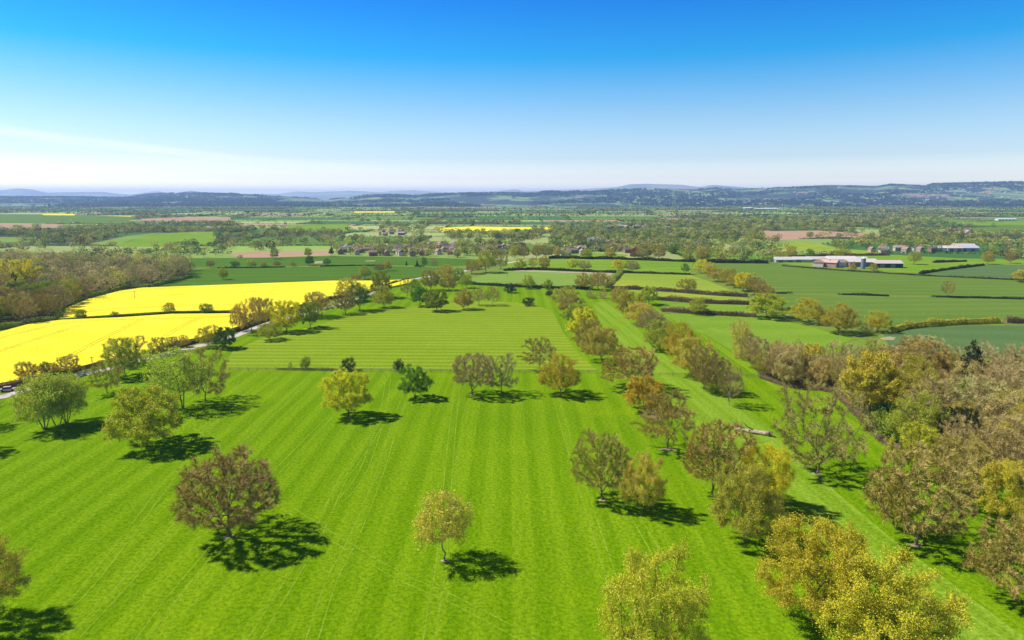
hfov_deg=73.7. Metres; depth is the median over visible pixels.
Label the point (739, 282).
oak tree
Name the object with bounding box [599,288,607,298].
bush
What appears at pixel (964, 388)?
oak tree
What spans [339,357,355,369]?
bush
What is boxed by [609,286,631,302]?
oak tree
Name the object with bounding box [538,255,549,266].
oak tree
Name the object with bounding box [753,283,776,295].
oak tree
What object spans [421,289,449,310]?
oak tree
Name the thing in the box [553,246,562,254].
oak tree
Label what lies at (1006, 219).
barn
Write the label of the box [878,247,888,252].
house
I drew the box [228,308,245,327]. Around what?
tree
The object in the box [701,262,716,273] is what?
oak tree
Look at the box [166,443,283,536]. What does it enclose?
bare tree
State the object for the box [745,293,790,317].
oak tree
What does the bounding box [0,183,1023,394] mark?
ground
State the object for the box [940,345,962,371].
bare tree
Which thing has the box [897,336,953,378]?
bare tree
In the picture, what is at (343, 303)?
bare tree
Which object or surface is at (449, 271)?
oak tree
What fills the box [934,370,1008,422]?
bare tree
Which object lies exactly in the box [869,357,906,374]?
bare tree
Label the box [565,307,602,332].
oak tree
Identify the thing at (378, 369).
fence
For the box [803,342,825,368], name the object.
oak tree
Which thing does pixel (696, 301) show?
oak tree
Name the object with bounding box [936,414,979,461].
bare tree
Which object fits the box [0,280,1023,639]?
park lawn
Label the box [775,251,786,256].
tree
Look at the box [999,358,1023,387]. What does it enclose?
bare tree
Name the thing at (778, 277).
wheat field
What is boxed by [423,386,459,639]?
tyre track
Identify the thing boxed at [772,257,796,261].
barn
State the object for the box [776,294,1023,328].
wheat field
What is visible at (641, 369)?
oak tree
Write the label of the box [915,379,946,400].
oak tree
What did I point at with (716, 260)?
hedge
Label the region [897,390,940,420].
bare tree
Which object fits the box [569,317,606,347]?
oak tree
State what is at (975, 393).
bare tree
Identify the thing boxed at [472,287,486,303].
bare tree
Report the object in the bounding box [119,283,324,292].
tramline
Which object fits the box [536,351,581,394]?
oak tree
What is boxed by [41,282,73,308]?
bare tree
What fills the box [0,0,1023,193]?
sky
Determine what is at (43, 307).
bare tree
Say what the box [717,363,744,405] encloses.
bare tree
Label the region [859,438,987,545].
bare tree
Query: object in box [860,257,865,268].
silo
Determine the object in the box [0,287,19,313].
bare tree
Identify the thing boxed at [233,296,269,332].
bare tree
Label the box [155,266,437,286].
wheat field
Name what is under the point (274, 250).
tree
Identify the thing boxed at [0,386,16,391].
car
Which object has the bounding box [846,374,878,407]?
bare tree
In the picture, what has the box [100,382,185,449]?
oak tree
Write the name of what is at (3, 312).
oak tree
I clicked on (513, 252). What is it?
oak tree
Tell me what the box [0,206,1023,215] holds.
distant hedgerows
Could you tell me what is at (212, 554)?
tyre track
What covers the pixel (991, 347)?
bare tree
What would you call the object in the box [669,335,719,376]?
oak tree
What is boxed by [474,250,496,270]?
oak tree
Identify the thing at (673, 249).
oak tree
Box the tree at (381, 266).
[374,263,384,269]
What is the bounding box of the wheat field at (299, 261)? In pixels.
[185,256,496,267]
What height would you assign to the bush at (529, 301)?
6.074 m
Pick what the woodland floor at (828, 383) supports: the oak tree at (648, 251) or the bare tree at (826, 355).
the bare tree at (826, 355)
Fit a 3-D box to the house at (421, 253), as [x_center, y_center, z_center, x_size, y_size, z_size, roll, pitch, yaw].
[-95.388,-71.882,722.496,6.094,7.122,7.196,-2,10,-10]
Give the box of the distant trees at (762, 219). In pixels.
[6,210,1019,224]
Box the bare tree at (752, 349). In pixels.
[738,335,770,367]
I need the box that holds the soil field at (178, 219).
[139,217,230,221]
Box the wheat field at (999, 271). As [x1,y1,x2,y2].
[926,265,1023,278]
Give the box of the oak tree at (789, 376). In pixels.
[771,350,806,381]
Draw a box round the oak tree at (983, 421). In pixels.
[953,413,996,456]
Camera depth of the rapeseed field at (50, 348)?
299.04 m
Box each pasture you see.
[0,237,36,241]
[92,233,157,245]
[118,232,216,246]
[287,224,348,231]
[423,240,510,243]
[471,270,613,285]
[504,258,692,272]
[566,252,626,257]
[612,273,733,292]
[631,290,747,300]
[659,301,751,312]
[663,314,851,352]
[770,242,877,253]
[782,255,1023,272]
[956,221,1023,225]
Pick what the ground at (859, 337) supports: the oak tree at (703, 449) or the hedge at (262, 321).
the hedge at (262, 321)
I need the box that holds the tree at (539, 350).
[517,335,556,367]
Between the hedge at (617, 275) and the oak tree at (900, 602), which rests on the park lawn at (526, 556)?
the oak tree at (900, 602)
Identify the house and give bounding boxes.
[368,250,376,255]
[384,249,389,255]
[398,249,403,255]
[410,250,415,256]
[419,249,424,255]
[434,249,441,254]
[567,247,577,253]
[622,247,632,252]
[630,247,638,256]
[867,246,875,251]
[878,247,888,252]
[893,244,902,250]
[901,246,910,252]
[916,246,923,251]
[927,245,937,251]
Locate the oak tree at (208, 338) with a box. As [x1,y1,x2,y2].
[194,324,220,346]
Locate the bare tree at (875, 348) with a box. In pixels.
[854,338,889,361]
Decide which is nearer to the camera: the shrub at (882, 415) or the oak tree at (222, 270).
the shrub at (882, 415)
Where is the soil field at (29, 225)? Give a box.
[0,223,61,227]
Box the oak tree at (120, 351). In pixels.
[99,337,150,376]
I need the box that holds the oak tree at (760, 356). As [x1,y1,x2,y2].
[751,350,774,372]
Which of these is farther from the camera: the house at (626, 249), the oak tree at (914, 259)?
the house at (626, 249)
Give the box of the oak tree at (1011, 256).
[1003,252,1016,262]
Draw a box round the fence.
[220,367,588,372]
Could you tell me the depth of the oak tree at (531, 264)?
579.11 m
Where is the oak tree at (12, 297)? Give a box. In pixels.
[1,294,25,315]
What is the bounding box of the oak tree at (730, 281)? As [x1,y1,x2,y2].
[725,273,742,284]
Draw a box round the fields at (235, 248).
[0,206,1023,261]
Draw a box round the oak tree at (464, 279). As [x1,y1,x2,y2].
[458,273,473,287]
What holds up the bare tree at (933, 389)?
on the woodland floor at (828, 383)
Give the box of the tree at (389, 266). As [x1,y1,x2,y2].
[384,260,391,268]
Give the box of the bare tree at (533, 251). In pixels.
[531,244,543,258]
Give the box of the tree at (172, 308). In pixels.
[162,303,175,311]
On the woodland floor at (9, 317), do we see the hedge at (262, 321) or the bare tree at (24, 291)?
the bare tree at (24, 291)
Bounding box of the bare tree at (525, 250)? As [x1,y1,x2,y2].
[517,245,529,258]
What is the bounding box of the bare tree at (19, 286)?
[16,283,36,298]
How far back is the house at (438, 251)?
732.38 m
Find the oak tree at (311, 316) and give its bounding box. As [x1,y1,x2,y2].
[298,301,322,327]
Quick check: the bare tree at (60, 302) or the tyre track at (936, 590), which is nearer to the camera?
the tyre track at (936, 590)
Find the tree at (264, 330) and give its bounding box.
[256,321,283,339]
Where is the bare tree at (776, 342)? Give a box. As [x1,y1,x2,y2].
[768,339,787,362]
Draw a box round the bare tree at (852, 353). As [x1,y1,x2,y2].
[835,344,861,365]
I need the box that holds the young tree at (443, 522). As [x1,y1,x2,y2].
[410,486,476,560]
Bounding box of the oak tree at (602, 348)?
[579,325,618,361]
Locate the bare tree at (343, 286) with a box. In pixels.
[335,278,362,296]
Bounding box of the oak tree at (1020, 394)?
[1008,386,1023,413]
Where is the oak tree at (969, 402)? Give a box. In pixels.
[945,398,977,423]
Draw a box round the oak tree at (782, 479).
[736,441,796,500]
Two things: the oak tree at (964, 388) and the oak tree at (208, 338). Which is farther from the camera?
the oak tree at (208, 338)
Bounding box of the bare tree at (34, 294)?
[25,289,48,314]
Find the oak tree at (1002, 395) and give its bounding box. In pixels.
[977,389,1023,437]
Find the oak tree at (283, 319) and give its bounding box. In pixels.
[265,300,303,331]
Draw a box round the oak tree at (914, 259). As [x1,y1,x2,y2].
[907,251,923,261]
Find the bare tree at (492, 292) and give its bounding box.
[485,287,499,304]
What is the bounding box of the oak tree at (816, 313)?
[789,297,827,322]
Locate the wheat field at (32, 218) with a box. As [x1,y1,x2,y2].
[0,214,134,223]
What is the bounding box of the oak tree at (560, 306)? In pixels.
[557,293,586,311]
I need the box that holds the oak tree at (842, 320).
[820,302,862,332]
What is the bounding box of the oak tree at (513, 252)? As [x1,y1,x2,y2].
[510,245,520,257]
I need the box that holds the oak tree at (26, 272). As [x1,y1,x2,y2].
[0,258,43,280]
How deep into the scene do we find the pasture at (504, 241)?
953.72 m
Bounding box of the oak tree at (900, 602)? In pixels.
[812,539,974,639]
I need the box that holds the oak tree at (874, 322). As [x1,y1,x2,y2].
[863,311,892,331]
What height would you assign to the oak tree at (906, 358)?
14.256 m
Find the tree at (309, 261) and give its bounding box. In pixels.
[305,256,313,264]
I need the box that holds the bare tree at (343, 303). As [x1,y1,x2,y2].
[332,291,356,313]
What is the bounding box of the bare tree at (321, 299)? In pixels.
[302,290,335,312]
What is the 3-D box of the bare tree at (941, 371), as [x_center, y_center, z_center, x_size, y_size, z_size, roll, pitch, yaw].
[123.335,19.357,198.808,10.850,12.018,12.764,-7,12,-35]
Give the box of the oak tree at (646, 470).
[617,450,668,511]
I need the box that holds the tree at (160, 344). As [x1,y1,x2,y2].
[147,337,169,352]
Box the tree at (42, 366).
[38,361,50,372]
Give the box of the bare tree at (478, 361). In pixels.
[451,352,496,394]
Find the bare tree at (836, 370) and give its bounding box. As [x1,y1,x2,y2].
[827,352,853,389]
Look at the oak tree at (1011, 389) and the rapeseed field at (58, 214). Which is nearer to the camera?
the oak tree at (1011, 389)
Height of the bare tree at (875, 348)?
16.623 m
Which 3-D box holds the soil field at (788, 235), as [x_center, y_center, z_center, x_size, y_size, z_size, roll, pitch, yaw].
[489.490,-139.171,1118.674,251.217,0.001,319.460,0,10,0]
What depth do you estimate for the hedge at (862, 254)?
718.03 m
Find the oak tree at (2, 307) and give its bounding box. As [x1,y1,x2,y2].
[0,297,9,311]
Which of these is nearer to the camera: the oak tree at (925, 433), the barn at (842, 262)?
the oak tree at (925, 433)
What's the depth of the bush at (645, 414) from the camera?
184.77 m
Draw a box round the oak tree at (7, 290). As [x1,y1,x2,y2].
[2,287,15,297]
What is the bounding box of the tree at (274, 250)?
[270,248,278,256]
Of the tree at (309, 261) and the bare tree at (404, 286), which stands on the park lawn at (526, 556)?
the bare tree at (404, 286)
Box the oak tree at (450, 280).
[439,273,456,289]
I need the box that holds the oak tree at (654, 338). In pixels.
[642,319,677,350]
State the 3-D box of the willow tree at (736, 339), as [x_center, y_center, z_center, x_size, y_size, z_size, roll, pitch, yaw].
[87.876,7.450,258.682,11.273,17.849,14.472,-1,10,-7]
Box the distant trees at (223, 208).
[0,205,1023,212]
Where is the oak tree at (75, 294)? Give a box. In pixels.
[56,280,81,299]
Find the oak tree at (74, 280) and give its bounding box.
[61,278,82,292]
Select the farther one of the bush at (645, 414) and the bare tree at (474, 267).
the bare tree at (474, 267)
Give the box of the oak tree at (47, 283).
[40,280,61,295]
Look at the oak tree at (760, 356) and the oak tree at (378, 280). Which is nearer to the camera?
the oak tree at (760, 356)
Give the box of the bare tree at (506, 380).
[485,352,518,393]
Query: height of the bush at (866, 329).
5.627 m
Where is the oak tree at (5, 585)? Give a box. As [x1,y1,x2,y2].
[0,531,34,605]
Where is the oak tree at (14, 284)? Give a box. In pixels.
[5,282,27,298]
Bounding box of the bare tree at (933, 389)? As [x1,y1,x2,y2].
[904,374,955,414]
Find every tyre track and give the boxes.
[1,394,100,490]
[44,380,250,621]
[68,379,310,636]
[135,417,332,639]
[186,423,221,453]
[247,427,381,639]
[274,499,536,639]
[305,393,408,639]
[340,379,390,497]
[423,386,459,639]
[549,379,619,589]
[600,309,666,371]
[603,304,690,376]
[629,514,707,637]
[685,396,1005,639]
[713,344,790,391]
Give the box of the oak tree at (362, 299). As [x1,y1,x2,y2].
[344,282,374,310]
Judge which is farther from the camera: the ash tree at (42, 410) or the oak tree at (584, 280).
the oak tree at (584, 280)
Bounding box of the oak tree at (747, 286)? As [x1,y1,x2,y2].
[743,276,766,294]
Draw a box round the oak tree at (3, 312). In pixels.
[0,301,7,318]
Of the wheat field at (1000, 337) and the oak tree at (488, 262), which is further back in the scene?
the oak tree at (488, 262)
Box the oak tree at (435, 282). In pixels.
[420,269,440,288]
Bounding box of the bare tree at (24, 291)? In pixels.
[16,289,34,299]
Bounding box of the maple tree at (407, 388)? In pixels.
[397,363,434,397]
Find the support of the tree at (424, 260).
on the ground at (859, 337)
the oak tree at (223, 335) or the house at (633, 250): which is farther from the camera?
the house at (633, 250)
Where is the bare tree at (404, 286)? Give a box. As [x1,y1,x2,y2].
[399,277,413,295]
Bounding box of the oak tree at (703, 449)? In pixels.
[681,417,758,496]
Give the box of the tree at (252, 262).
[246,259,256,265]
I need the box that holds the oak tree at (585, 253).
[580,247,591,256]
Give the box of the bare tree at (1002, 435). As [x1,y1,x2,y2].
[973,412,1023,481]
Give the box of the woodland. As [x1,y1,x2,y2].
[0,248,195,292]
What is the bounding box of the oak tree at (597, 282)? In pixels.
[588,272,614,289]
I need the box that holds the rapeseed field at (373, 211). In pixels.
[354,211,393,212]
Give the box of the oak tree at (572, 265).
[566,258,578,268]
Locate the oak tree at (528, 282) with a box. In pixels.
[520,274,535,286]
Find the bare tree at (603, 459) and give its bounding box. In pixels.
[568,427,635,499]
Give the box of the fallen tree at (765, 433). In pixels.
[730,419,772,436]
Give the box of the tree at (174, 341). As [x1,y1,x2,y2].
[165,336,180,347]
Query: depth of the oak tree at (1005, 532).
101.47 m
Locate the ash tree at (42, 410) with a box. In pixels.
[6,371,72,429]
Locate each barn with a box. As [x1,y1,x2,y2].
[753,208,777,209]
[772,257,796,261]
[792,256,812,261]
[805,256,825,261]
[812,258,823,266]
[821,259,838,267]
[824,256,856,258]
[829,259,845,266]
[845,258,876,266]
[872,260,903,267]
[938,245,946,251]
[945,245,962,251]
[951,243,975,245]
[960,245,979,251]
[995,218,1016,220]
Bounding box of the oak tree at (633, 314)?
[624,301,652,320]
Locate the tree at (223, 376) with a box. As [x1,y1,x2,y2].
[173,346,231,400]
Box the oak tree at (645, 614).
[593,537,714,639]
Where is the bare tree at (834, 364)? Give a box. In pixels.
[829,353,856,390]
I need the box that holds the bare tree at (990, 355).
[962,348,997,367]
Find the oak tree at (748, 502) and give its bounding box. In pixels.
[707,460,790,541]
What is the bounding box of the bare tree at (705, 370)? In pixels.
[698,356,733,393]
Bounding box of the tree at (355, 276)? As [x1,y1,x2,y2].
[351,274,360,278]
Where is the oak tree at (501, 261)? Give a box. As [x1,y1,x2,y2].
[493,250,507,268]
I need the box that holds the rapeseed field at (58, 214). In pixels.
[43,214,74,214]
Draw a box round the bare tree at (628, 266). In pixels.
[625,260,640,270]
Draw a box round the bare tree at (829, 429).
[769,377,878,472]
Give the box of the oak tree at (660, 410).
[629,387,697,448]
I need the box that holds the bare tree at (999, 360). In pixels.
[992,356,1018,373]
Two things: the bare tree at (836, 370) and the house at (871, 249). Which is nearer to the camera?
the bare tree at (836, 370)
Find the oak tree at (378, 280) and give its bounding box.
[370,272,391,292]
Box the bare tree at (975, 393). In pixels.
[960,385,984,410]
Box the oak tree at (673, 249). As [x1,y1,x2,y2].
[666,246,678,252]
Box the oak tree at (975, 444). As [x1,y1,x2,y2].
[926,431,1005,501]
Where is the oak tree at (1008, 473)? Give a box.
[958,456,1023,522]
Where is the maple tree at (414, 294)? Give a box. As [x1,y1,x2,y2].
[410,285,430,303]
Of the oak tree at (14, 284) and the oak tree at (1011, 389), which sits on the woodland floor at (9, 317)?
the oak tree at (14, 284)
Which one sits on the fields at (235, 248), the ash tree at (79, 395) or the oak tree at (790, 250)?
the oak tree at (790, 250)
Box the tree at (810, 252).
[805,249,815,255]
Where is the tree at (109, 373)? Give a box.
[83,360,126,392]
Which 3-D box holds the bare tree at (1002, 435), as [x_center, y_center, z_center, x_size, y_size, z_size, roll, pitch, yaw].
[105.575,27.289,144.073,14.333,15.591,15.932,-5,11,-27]
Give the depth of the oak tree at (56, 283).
374.44 m
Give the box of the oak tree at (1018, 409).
[987,402,1023,470]
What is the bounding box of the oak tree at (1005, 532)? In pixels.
[960,511,1023,601]
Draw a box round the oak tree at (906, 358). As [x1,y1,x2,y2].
[896,354,929,386]
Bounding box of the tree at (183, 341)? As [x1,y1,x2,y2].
[176,334,188,346]
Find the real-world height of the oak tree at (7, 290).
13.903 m
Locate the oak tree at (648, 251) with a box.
[636,242,651,256]
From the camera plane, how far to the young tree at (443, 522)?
111.96 m
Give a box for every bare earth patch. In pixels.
[514,270,611,275]
[659,447,675,450]
[880,336,895,339]
[907,543,922,547]
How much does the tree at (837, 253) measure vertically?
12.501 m
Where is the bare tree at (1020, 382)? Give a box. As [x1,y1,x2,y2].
[1001,376,1023,390]
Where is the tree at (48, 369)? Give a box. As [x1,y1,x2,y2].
[38,362,58,373]
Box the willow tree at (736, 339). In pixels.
[728,318,756,359]
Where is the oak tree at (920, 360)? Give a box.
[896,351,939,392]
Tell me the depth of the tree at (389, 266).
569.47 m
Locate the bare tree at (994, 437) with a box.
[973,420,1017,458]
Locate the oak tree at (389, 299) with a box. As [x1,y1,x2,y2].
[371,285,396,306]
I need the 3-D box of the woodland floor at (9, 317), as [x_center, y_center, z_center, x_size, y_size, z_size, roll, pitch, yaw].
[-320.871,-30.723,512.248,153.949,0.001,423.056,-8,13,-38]
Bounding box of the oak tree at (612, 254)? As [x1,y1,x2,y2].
[604,247,616,256]
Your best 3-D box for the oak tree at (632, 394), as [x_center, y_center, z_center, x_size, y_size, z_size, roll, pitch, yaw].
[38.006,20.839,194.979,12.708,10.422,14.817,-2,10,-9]
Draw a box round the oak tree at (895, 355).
[869,350,902,369]
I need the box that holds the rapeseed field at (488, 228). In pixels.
[439,226,550,231]
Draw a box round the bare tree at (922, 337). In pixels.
[890,333,945,371]
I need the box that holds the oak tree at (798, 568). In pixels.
[750,509,880,627]
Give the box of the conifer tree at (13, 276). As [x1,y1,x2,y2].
[9,272,17,281]
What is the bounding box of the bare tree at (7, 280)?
[0,278,18,286]
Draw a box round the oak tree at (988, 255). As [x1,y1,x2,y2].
[980,251,996,263]
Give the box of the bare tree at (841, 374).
[835,363,858,400]
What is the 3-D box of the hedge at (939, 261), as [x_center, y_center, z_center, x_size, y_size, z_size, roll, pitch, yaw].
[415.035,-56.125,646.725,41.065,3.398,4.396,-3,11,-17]
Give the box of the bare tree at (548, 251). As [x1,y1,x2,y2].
[541,245,552,255]
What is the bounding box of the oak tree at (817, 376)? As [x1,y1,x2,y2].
[804,357,832,383]
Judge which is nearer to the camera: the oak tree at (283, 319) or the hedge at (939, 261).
the oak tree at (283, 319)
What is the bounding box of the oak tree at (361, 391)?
[317,369,372,416]
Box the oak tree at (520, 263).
[514,258,526,267]
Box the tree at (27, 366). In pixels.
[12,361,39,376]
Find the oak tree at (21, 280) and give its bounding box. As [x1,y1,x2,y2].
[1,277,26,286]
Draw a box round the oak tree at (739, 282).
[734,272,755,289]
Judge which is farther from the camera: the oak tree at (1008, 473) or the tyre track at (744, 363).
the tyre track at (744, 363)
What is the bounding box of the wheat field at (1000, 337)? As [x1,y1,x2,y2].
[883,325,1023,358]
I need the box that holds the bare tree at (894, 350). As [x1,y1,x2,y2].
[875,343,914,373]
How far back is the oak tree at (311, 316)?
317.04 m
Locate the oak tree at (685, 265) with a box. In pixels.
[681,263,690,272]
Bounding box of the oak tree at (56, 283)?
[49,282,72,300]
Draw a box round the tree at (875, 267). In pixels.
[869,264,878,270]
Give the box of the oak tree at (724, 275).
[719,267,735,284]
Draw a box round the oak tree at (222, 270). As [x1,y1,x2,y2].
[218,267,228,279]
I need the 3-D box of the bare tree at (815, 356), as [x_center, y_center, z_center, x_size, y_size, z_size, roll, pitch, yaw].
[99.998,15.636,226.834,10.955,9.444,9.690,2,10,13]
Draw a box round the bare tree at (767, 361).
[759,343,797,378]
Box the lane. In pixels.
[0,258,533,398]
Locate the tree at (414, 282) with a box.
[410,278,420,288]
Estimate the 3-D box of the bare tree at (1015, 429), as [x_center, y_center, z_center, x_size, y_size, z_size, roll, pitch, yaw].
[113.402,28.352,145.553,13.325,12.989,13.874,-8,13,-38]
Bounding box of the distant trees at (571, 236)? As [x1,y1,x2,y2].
[0,220,1023,260]
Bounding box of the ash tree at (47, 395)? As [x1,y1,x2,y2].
[23,368,83,427]
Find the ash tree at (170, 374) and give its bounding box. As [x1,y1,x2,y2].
[140,345,220,407]
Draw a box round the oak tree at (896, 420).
[884,390,954,442]
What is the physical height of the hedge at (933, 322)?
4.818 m
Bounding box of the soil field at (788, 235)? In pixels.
[763,230,879,240]
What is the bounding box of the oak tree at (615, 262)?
[610,259,625,269]
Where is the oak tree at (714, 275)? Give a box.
[706,268,729,281]
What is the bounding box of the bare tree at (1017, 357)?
[1010,347,1023,366]
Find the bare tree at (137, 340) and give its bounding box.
[112,335,146,360]
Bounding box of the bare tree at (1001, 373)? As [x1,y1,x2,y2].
[966,363,1023,396]
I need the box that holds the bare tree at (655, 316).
[635,307,669,329]
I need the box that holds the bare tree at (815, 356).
[803,354,825,380]
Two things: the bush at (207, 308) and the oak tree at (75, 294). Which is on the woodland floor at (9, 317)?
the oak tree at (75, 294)
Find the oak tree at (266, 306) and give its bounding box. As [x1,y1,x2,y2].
[250,297,275,322]
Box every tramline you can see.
[0,316,229,338]
[0,325,81,351]
[54,319,142,362]
[70,304,226,313]
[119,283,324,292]
[163,318,200,335]
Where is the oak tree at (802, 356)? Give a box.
[779,343,810,379]
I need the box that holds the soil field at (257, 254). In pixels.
[229,251,330,257]
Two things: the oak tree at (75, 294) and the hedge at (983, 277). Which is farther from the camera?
the hedge at (983, 277)
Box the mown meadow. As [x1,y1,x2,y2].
[222,301,598,371]
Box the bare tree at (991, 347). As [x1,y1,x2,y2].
[964,339,1000,366]
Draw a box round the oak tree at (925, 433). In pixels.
[883,420,940,470]
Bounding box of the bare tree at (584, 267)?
[577,261,591,268]
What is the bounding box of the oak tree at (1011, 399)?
[978,388,1023,448]
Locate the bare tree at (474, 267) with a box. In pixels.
[465,260,480,273]
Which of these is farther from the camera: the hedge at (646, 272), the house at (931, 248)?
the house at (931, 248)
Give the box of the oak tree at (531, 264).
[529,257,538,266]
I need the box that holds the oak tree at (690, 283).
[676,278,696,288]
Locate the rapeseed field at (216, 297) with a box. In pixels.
[58,279,411,319]
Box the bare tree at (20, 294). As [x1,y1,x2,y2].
[0,291,36,320]
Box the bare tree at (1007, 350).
[992,343,1023,370]
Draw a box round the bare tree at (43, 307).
[31,293,56,316]
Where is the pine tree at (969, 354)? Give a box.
[950,339,988,383]
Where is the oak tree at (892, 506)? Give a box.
[876,472,921,528]
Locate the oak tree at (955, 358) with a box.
[932,351,962,378]
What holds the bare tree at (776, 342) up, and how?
on the woodland floor at (828, 383)
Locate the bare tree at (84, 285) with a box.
[73,276,97,294]
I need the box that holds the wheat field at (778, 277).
[709,263,1023,297]
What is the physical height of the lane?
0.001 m
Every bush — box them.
[199,302,214,312]
[230,261,240,266]
[299,355,310,367]
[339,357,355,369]
[392,358,403,369]
[503,283,516,292]
[521,297,534,305]
[542,279,552,289]
[545,290,552,295]
[585,289,598,297]
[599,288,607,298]
[643,409,661,421]
[860,323,875,332]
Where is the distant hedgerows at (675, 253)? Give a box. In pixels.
[0,215,1023,261]
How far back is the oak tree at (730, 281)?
463.22 m
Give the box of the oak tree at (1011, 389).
[997,385,1023,406]
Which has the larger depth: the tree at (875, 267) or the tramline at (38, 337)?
the tree at (875, 267)
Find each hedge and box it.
[0,275,192,329]
[0,327,243,388]
[59,310,235,319]
[217,264,423,267]
[244,278,408,328]
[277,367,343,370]
[470,281,592,288]
[503,267,616,272]
[548,255,693,261]
[604,269,622,287]
[611,285,747,296]
[623,270,690,274]
[658,295,748,304]
[661,306,756,316]
[706,258,767,262]
[759,373,983,471]
[776,291,1023,299]
[782,265,1023,280]
[787,252,889,256]
[888,316,1001,331]
[918,263,984,273]
[932,259,966,262]
[1004,315,1023,322]
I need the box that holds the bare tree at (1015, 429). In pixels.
[1006,424,1023,465]
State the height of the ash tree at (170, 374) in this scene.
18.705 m
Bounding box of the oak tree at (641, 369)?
[598,343,658,385]
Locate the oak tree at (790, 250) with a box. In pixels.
[785,246,797,256]
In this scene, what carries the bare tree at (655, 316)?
on the park lawn at (526, 556)
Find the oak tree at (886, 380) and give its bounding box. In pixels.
[864,364,914,408]
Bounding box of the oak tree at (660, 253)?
[651,245,665,256]
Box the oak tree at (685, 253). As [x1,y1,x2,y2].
[681,248,693,258]
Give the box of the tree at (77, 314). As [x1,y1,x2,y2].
[74,309,86,317]
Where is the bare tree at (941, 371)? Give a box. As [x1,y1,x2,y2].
[917,368,952,397]
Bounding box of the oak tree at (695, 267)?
[692,259,709,271]
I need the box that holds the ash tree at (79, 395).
[30,374,90,423]
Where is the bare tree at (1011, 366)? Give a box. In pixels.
[995,358,1015,379]
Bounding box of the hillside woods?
[0,181,1023,206]
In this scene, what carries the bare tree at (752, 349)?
on the woodland floor at (828, 383)
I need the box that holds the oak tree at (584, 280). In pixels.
[573,272,590,286]
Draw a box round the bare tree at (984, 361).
[948,358,998,385]
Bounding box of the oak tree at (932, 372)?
[898,366,956,416]
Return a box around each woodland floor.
[0,268,189,324]
[747,358,1023,487]
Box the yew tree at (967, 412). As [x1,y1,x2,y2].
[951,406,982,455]
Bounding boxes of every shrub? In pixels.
[861,410,892,430]
[869,401,906,417]
[874,414,906,441]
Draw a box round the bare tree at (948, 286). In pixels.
[940,280,957,294]
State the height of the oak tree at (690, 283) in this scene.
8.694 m
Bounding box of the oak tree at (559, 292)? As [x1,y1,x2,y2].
[549,286,579,302]
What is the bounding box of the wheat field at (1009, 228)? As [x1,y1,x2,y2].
[963,225,1023,231]
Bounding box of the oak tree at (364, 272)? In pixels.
[359,265,371,276]
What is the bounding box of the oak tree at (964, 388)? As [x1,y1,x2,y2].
[952,381,976,408]
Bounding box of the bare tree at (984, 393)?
[971,385,1003,406]
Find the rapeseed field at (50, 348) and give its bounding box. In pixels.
[0,313,249,384]
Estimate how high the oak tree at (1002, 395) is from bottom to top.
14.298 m
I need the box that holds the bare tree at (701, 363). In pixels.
[685,345,725,388]
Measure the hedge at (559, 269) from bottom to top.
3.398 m
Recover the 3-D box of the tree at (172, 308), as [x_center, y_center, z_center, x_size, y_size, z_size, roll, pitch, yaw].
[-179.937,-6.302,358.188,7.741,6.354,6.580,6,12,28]
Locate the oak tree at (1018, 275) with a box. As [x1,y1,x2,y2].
[1009,269,1023,281]
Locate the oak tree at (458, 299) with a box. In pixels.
[454,287,473,307]
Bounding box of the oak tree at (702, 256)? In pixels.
[694,247,710,259]
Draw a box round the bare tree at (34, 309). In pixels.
[8,294,40,320]
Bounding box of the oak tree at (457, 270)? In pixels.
[452,267,464,280]
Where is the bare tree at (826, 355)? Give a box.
[820,339,853,383]
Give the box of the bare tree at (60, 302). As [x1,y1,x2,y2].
[41,293,66,312]
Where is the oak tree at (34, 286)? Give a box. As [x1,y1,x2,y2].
[17,282,49,298]
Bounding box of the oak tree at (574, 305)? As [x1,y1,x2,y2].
[559,303,588,321]
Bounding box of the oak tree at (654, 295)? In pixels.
[640,285,659,301]
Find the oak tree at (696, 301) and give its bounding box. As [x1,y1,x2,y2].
[689,297,707,312]
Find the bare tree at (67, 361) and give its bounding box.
[52,354,85,372]
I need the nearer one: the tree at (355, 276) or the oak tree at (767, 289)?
the oak tree at (767, 289)
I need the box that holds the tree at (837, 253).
[833,246,846,255]
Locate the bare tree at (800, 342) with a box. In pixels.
[788,339,808,364]
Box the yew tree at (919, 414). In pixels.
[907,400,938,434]
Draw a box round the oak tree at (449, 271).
[435,264,454,278]
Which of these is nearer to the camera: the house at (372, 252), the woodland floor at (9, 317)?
the woodland floor at (9, 317)
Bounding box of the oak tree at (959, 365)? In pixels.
[940,357,987,400]
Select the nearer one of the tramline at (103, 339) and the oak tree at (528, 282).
the tramline at (103, 339)
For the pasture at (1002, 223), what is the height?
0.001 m
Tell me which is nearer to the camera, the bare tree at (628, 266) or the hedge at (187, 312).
the hedge at (187, 312)
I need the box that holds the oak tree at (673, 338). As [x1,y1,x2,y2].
[660,320,697,359]
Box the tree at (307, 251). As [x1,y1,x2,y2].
[304,248,312,255]
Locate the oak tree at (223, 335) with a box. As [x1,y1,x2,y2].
[211,326,235,347]
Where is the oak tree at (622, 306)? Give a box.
[615,291,647,313]
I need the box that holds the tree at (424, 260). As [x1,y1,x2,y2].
[421,256,427,264]
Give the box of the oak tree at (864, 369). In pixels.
[836,349,916,414]
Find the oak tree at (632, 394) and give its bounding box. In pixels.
[622,374,668,411]
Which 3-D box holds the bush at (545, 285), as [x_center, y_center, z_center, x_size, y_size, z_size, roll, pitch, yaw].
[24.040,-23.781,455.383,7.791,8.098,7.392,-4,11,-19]
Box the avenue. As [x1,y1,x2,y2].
[593,301,1023,639]

